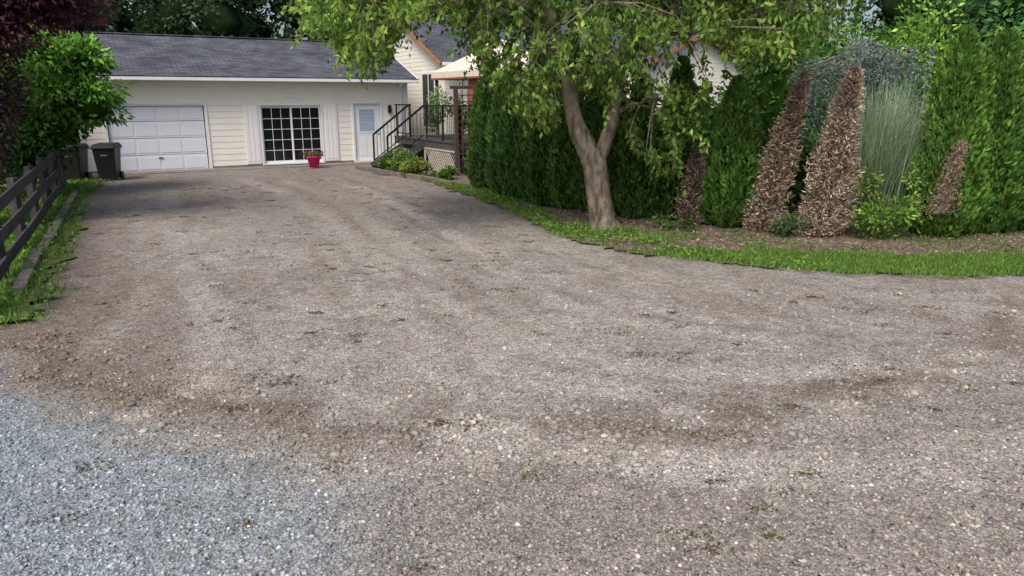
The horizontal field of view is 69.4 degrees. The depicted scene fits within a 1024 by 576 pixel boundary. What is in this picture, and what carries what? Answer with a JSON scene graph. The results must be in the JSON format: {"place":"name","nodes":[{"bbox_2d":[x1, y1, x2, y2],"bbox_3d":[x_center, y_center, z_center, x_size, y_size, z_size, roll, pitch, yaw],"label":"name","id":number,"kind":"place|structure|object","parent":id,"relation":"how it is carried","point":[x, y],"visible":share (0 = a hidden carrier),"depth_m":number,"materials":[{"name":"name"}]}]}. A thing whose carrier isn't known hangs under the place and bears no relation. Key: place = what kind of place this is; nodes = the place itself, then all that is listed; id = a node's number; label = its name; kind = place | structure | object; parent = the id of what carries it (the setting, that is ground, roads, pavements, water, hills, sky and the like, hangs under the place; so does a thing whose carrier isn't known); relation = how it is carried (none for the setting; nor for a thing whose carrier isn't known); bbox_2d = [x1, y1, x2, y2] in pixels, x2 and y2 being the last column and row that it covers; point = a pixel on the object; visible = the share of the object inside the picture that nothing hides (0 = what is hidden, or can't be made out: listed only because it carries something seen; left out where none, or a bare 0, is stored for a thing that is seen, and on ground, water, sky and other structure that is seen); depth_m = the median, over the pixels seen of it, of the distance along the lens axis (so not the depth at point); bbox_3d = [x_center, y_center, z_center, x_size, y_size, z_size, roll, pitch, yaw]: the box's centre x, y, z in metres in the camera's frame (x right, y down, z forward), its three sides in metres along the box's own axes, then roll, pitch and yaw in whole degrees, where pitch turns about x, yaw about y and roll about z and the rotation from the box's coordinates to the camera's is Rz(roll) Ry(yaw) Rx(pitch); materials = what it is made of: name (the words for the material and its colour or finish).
{"place":"outdoors","nodes":[
{"label":"outdoors","id":0,"kind":"place"},
{"bbox_2d":[0,177,115,327],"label":"grass verge","id":1,"kind":"object","parent":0,"point":[37,289],"depth_m":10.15,"materials":[{"name":"green plant"}]},
{"bbox_2d":[0,158,49,179],"bbox_3d":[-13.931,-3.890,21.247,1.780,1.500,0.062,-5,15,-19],"label":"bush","id":2,"kind":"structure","parent":1,"relation":"on","point":[17,176],"depth_m":21.23,"materials":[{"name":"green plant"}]},
{"bbox_2d":[0,57,62,187],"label":"laurel shrub","id":3,"kind":"object","parent":1,"relation":"on","point":[3,155],"visible":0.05,"depth_m":17.06,"materials":[{"name":"green plant"}]},
{"bbox_2d":[0,147,66,281],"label":"wooden fence","id":4,"kind":"object","parent":1,"relation":"on","point":[15,222],"visible":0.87,"depth_m":12.02,"materials":[{"name":"brown wood"}]},
{"bbox_2d":[11,190,79,293],"bbox_3d":[-8.453,-1.169,13.717,0.208,0.120,10.914,-7,16,-26],"label":"timber edging","id":5,"kind":"object","parent":1,"relation":"on","point":[35,256],"visible":0.63,"depth_m":11.12,"materials":[{"name":"grey wood"}]},
{"bbox_2d":[0,0,120,191],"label":"purple plum tree","id":6,"kind":"object","parent":1,"relation":"on","point":[16,16],"visible":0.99,"depth_m":13.12,"materials":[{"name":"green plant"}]},
{"bbox_2d":[0,23,134,192],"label":"laurel shrub","id":7,"kind":"object","parent":1,"relation":"on","point":[66,88],"visible":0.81,"depth_m":17.43,"materials":[{"name":"green plant"}]},
{"bbox_2d":[0,160,1023,575],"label":"gravel driveway","id":8,"kind":"structure","parent":0,"point":[348,214],"depth_m":6.37,"materials":[{"name":"grey gravel"}]},
{"bbox_2d":[63,143,91,178],"bbox_3d":[-12.652,-3.640,21.397,0.648,1.040,0.782,-1,15,-5],"label":"trash bin","id":9,"kind":"object","parent":8,"relation":"on","point":[77,168],"visible":0.6,"depth_m":21.21,"materials":[{"name":"plastic"}]},
{"bbox_2d":[90,142,124,178],"bbox_3d":[-11.756,-3.686,21.540,0.660,1.059,0.795,-3,15,-12],"label":"trash bin","id":10,"kind":"object","parent":8,"relation":"on","point":[107,157],"visible":0.99,"depth_m":21.27,"materials":[{"name":"plastic"}]},
{"bbox_2d":[59,30,418,176],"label":"garage","id":11,"kind":"structure","parent":8,"relation":"on","point":[197,103],"depth_m":25.17,"materials":[{"name":"beige"}]},
{"bbox_2d":[107,105,208,171],"bbox_3d":[-11.397,-4.840,23.875,2.810,2.105,0.040,-8,17,-29],"label":"garage door","id":12,"kind":"structure","parent":11,"relation":"in","point":[157,121],"depth_m":23.93,"materials":[{"name":"paint"}]},
{"bbox_2d":[111,106,205,170],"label":"door panels","id":13,"kind":"structure","parent":11,"relation":"in","point":[187,112],"depth_m":23.88,"materials":[{"name":"paint"}]},
{"bbox_2d":[359,110,374,131],"bbox_3d":[-5.316,-6.136,27.101,0.570,0.780,0.006,-8,17,-29],"label":"entry door window","id":14,"kind":"structure","parent":11,"relation":"in","point":[370,115],"depth_m":27.10,"materials":[{"name":"glass"}]},
{"bbox_2d":[354,104,380,159],"bbox_3d":[-5.329,-5.742,27.225,0.970,2.025,0.040,-8,17,-29],"label":"entry door","id":15,"kind":"structure","parent":11,"relation":"in","point":[357,135],"depth_m":27.22,"materials":[{"name":"paint"}]},
{"bbox_2d":[300,150,323,167],"bbox_3d":[-6.762,-4.375,25.034,0.839,0.565,0.913,0,14,0],"label":"flower pot","id":16,"kind":"object","parent":8,"relation":"on","point":[313,158],"visible":1,"depth_m":24.92,"materials":[{"name":"pink plastic"}]},
{"bbox_2d":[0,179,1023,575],"bbox_3d":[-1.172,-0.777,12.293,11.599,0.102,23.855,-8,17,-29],"label":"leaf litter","id":17,"kind":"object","parent":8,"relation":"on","point":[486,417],"visible":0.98,"depth_m":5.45,"materials":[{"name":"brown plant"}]},
{"bbox_2d":[124,0,962,47],"label":"sky","id":18,"kind":"structure","parent":0,"point":[874,7],"materials":[{"name":"white"}]},
{"bbox_2d":[648,39,741,109],"bbox_3d":[7.956,-8.511,32.336,5.700,4.800,0.022,-8,17,-29],"label":"wing siding","id":19,"kind":"object","parent":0,"point":[713,58],"visible":0.14,"depth_m":32.31,"materials":[{"name":"white wood"}]},
{"bbox_2d":[632,34,733,65],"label":"wing roof","id":20,"kind":"structure","parent":19,"relation":"on","point":[674,44],"depth_m":31.26,"materials":[{"name":"grey"}]},
{"bbox_2d":[644,34,751,66],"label":"wing rake trim","id":21,"kind":"structure","parent":20,"relation":"attached to","point":[680,47],"depth_m":30.89,"materials":[{"name":"orange wood"}]},
{"bbox_2d":[370,162,1023,274],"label":"mulch bed","id":22,"kind":"object","parent":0,"point":[463,178],"visible":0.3,"depth_m":12.43,"materials":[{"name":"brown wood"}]},
{"bbox_2d":[374,146,433,175],"bbox_3d":[-3.469,-3.880,22.799,1.198,1.011,2.817,-12,19,-40],"label":"planter shrub","id":23,"kind":"object","parent":22,"relation":"on","point":[404,163],"visible":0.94,"depth_m":22.33,"materials":[{"name":"green plant"}]},
{"bbox_2d":[355,165,454,184],"bbox_3d":[-3.341,-3.432,22.394,0.275,0.140,6.166,-10,18,-34],"label":"timber edging","id":24,"kind":"object","parent":22,"relation":"on","point":[390,173],"visible":0.7,"depth_m":22.27,"materials":[{"name":"brown wood"}]},
{"bbox_2d":[430,165,458,179],"bbox_3d":[-2.002,-3.317,21.436,0.806,0.539,0.808,5,15,17],"label":"planter shrub","id":25,"kind":"object","parent":22,"relation":"on","point":[449,172],"visible":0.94,"depth_m":21.29,"materials":[{"name":"green plant"}]},
{"bbox_2d":[450,86,475,175],"bbox_3d":[-1.040,-4.749,22.442,1.800,2.665,0.100,-8,17,-29],"label":"trellis","id":26,"kind":"object","parent":22,"relation":"on","point":[456,121],"visible":0.3,"depth_m":22.05,"materials":[{"name":"brown wood"}]},
{"bbox_2d":[280,0,863,231],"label":"pear tree","id":27,"kind":"object","parent":22,"relation":"on","point":[780,26],"visible":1,"depth_m":11.93,"materials":[{"name":"green plant"}]},
{"bbox_2d":[462,48,703,219],"bbox_3d":[0.914,-3.590,16.351,1.976,3.377,7.755,-11,18,-36],"label":"cedar hedge","id":28,"kind":"object","parent":22,"relation":"on","point":[505,156],"visible":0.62,"depth_m":15.40,"materials":[{"name":"green plant"}]},
{"bbox_2d":[672,141,708,224],"bbox_3d":[3.357,-1.929,13.707,0.808,1.622,0.733,0,14,0],"label":"dead cedar tree","id":29,"kind":"object","parent":22,"relation":"on","point":[693,188],"visible":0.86,"depth_m":13.64,"materials":[{"name":"brown plant"}]},
{"bbox_2d":[420,177,1023,277],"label":"lawn grass","id":30,"kind":"structure","parent":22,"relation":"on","point":[947,262],"depth_m":11.06,"materials":[{"name":"green plant"}]},
{"bbox_2d":[695,74,764,226],"bbox_3d":[4.034,-2.458,13.422,1.329,2.784,1.328,0,14,0],"label":"cedar tree","id":31,"kind":"object","parent":22,"relation":"on","point":[735,141],"visible":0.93,"depth_m":13.13,"materials":[{"name":"green plant"}]},
{"bbox_2d":[654,21,843,168],"bbox_3d":[5.491,-4.075,17.551,4.657,4.605,2.895,10,18,35],"label":"background shrub","id":32,"kind":"object","parent":22,"relation":"on","point":[770,90],"visible":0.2,"depth_m":16.54,"materials":[{"name":"green plant"}]},
{"bbox_2d":[739,69,813,231],"bbox_3d":[4.585,-2.345,12.925,0.998,2.878,0.916,-10,17,-33],"label":"dead cedar tree","id":33,"kind":"object","parent":22,"relation":"on","point":[775,172],"visible":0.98,"depth_m":12.85,"materials":[{"name":"brown plant"}]},
{"bbox_2d":[761,119,831,218],"bbox_3d":[5.281,-2.127,14.410,2.194,2.327,1.341,-4,15,-15],"label":"shrub","id":34,"kind":"object","parent":22,"relation":"on","point":[798,188],"visible":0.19,"depth_m":14.20,"materials":[{"name":"green plant"}]},
{"bbox_2d":[796,63,866,237],"bbox_3d":[5.421,-2.258,12.415,1.178,2.930,1.073,0,14,0],"label":"dead cedar tree","id":35,"kind":"object","parent":22,"relation":"on","point":[826,210],"visible":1,"depth_m":12.37,"materials":[{"name":"brown plant"}]},
{"bbox_2d":[782,38,936,141],"bbox_3d":[6.932,-3.265,15.034,2.851,3.509,1.601,0,14,0],"label":"weeping blue cedar","id":36,"kind":"object","parent":22,"relation":"on","point":[872,59],"visible":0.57,"depth_m":14.65,"materials":[{"name":"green plant"}]},
{"bbox_2d":[842,163,929,239],"bbox_3d":[6.248,-1.344,12.328,1.335,1.437,0.895,0,14,0],"label":"shrub","id":37,"kind":"object","parent":22,"relation":"on","point":[871,219],"visible":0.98,"depth_m":12.30,"materials":[{"name":"green plant"}]},
{"bbox_2d":[801,72,985,233],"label":"ornamental grass","id":38,"kind":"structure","parent":22,"relation":"on","point":[886,149],"depth_m":12.68,"materials":[{"name":"green plant"}]},
{"bbox_2d":[810,0,1023,147],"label":"background shrub","id":39,"kind":"object","parent":22,"relation":"on","point":[941,47],"visible":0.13,"depth_m":17.08,"materials":[{"name":"green plant"}]},
{"bbox_2d":[907,24,1000,236],"bbox_3d":[7.394,-2.575,12.406,1.830,3.518,1.379,-7,16,-26],"label":"cedar tree","id":40,"kind":"object","parent":22,"relation":"on","point":[957,200],"visible":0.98,"depth_m":12.14,"materials":[{"name":"green plant"}]},
{"bbox_2d":[974,27,1023,232],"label":"cedar tree","id":41,"kind":"object","parent":22,"relation":"on","point":[1007,157],"visible":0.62,"depth_m":12.34,"materials":[{"name":"green plant"}]},
{"bbox_2d":[1015,175,1023,230],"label":"cedar tree","id":42,"kind":"object","parent":22,"relation":"on","point":[1020,226],"visible":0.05,"depth_m":13.02,"materials":[{"name":"green plant"}]},
{"label":"ground","id":43,"kind":"structure","parent":0,"visible":0},
{"bbox_2d":[409,94,445,134],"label":"walls","id":44,"kind":"structure","parent":43,"relation":"on","point":[418,132],"depth_m":30.87,"materials":[{"name":"beige"}]},
{"bbox_2d":[393,30,445,132],"bbox_3d":[-4.560,-9.045,31.541,0.014,4.430,8.000,-8,17,-29],"label":"gable siding","id":45,"kind":"object","parent":44,"relation":"on","point":[418,62],"visible":0.16,"depth_m":30.61,"materials":[{"name":"beige wood"}]},
{"bbox_2d":[401,34,405,46],"bbox_3d":[-4.576,-10.432,31.173,0.050,0.500,0.500,-8,17,-29],"label":"gable vent","id":46,"kind":"object","parent":45,"relation":"attached to","point":[403,44],"visible":0.54,"depth_m":31.10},
{"bbox_2d":[421,72,434,128],"bbox_3d":[-3.339,-7.516,29.683,0.040,2.200,1.300,-8,17,-29],"label":"window frame","id":47,"kind":"object","parent":45,"relation":"attached to","point":[424,73],"visible":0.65,"depth_m":29.91,"materials":[{"name":"white wood"}]},
{"bbox_2d":[422,74,434,126],"bbox_3d":[-3.334,-7.517,29.685,0.021,2.040,1.140,-8,17,-29],"label":"window glass","id":48,"kind":"object","parent":47,"relation":"in","point":[426,78],"visible":0.57,"depth_m":29.70,"materials":[{"name":"glass"}]},
{"bbox_2d":[445,65,585,151],"bbox_3d":[3.252,-7.718,31.763,13.400,3.550,0.014,-8,17,-29],"label":"front siding","id":49,"kind":"object","parent":44,"relation":"attached to","point":[448,83],"visible":0.11,"depth_m":28.66,"materials":[{"name":"wood"}]},
{"bbox_2d":[5,0,1023,164],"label":"background trees","id":50,"kind":"object","parent":43,"relation":"on","point":[226,18],"visible":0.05,"depth_m":32.78,"materials":[{"name":"green plant"}]},
{"bbox_2d":[370,104,661,174],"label":"deck","id":51,"kind":"structure","parent":43,"relation":"on","point":[436,151],"depth_m":24.17,"materials":[{"name":"paint"}]},
{"bbox_2d":[422,85,473,136],"bbox_3d":[-2.023,-5.894,24.630,1.018,1.788,2.601,-10,18,-34],"label":"potted shrub","id":52,"kind":"object","parent":51,"relation":"on","point":[439,101],"visible":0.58,"depth_m":25.00,"materials":[{"name":"green plant"}]},
{"bbox_2d":[431,39,528,134],"bbox_3d":[-0.411,-7.103,26.287,3.706,3.300,3.706,-8,17,-29],"label":"gazebo","id":53,"kind":"object","parent":51,"relation":"on","point":[455,70],"visible":0.27,"depth_m":25.37,"materials":[{"name":"fabric"}]},
{"bbox_2d":[625,66,643,97],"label":"wing walls","id":54,"kind":"structure","parent":43,"relation":"on","point":[629,78],"depth_m":31.64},
{"bbox_2d":[396,18,660,64],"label":"shingle roof","id":55,"kind":"structure","parent":54,"relation":"on","point":[436,44],"depth_m":29.78,"materials":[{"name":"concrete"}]},
{"bbox_2d":[392,20,440,66],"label":"rake trim","id":56,"kind":"structure","parent":55,"relation":"attached to","point":[430,54],"depth_m":28.44,"materials":[{"name":"brown wood"}]}
]}

